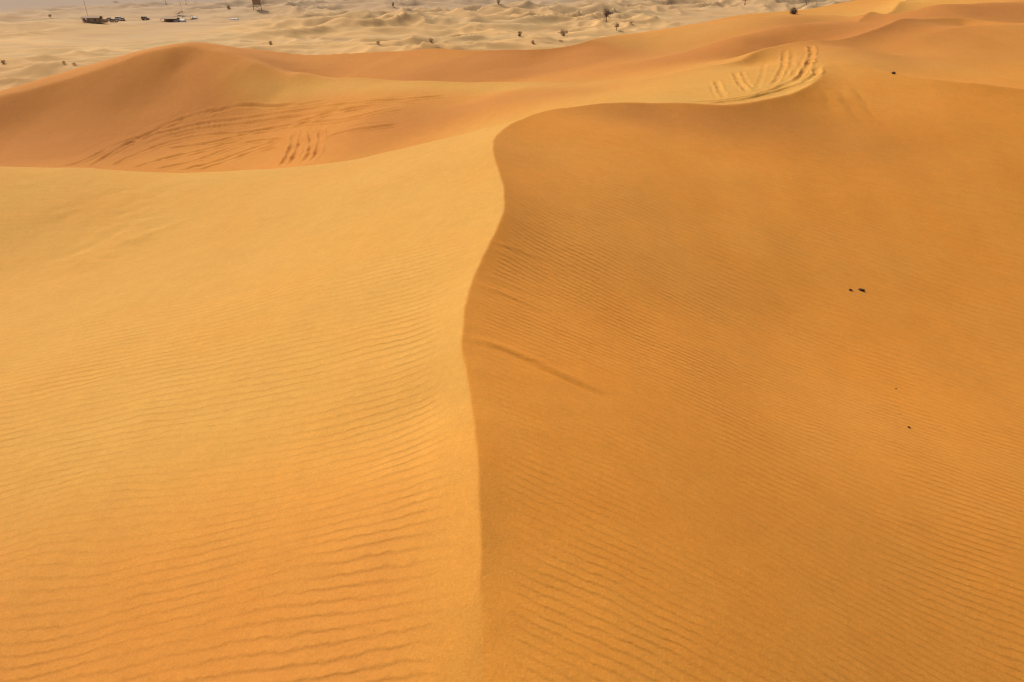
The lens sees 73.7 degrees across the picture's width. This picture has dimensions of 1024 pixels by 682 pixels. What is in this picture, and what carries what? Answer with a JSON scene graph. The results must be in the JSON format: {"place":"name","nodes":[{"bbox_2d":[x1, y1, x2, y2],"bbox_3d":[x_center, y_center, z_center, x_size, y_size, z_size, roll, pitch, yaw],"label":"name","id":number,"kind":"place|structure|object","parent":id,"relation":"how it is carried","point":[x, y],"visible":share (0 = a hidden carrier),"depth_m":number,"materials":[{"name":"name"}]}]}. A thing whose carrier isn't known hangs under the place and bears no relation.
{"place":"outdoors","nodes":[
{"label":"outdoors","id":0,"kind":"place"},
{"bbox_2d":[0,0,853,90],"bbox_3d":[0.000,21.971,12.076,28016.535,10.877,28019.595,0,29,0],"label":"desert plain","id":1,"kind":"structure","parent":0,"point":[37,42],"depth_m":358.79,"materials":[{"name":"beige sand"}]},
{"bbox_2d":[82,16,107,22],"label":"shade canopy","id":2,"kind":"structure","parent":1,"relation":"on","point":[95,19],"depth_m":374.61,"materials":[{"name":"fabric"}]},
{"bbox_2d":[160,17,178,20],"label":"shade canopy","id":3,"kind":"object","parent":1,"relation":"on","point":[168,18],"visible":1,"depth_m":410.74,"materials":[{"name":"fabric"}]},
{"bbox_2d":[173,19,185,21],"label":"white tent","id":4,"kind":"object","parent":1,"relation":"on","point":[180,20],"visible":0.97,"depth_m":411.86,"materials":[{"name":"fabric"}]},
{"bbox_2d":[173,11,192,17],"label":"shade canopy","id":5,"kind":"object","parent":1,"relation":"on","point":[179,15],"visible":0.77,"depth_m":422.53,"materials":[{"name":"fabric"}]},
{"bbox_2d":[252,0,261,10],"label":"water tower","id":6,"kind":"structure","parent":1,"relation":"on","point":[256,2],"depth_m":458.50,"materials":[{"name":"wood"}]},
{"bbox_2d":[558,29,567,35],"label":"desert shrub","id":7,"kind":"object","parent":1,"relation":"on","point":[563,32],"visible":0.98,"depth_m":321.34,"materials":[{"name":"green plant"}]},
{"bbox_2d":[602,9,611,21],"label":"desert tree","id":8,"kind":"object","parent":1,"relation":"on","point":[606,13],"visible":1,"depth_m":371.62,"materials":[{"name":"green plant"}]},
{"bbox_2d":[0,0,1023,681],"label":"sand dunes","id":9,"kind":"structure","parent":0,"point":[594,360],"depth_m":10.98,"materials":[{"name":"orange sand"}]},
{"bbox_2d":[788,7,797,13],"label":"desert shrub","id":10,"kind":"object","parent":9,"relation":"on","point":[793,10],"visible":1,"depth_m":75.95,"materials":[{"name":"green plant"}]}
]}

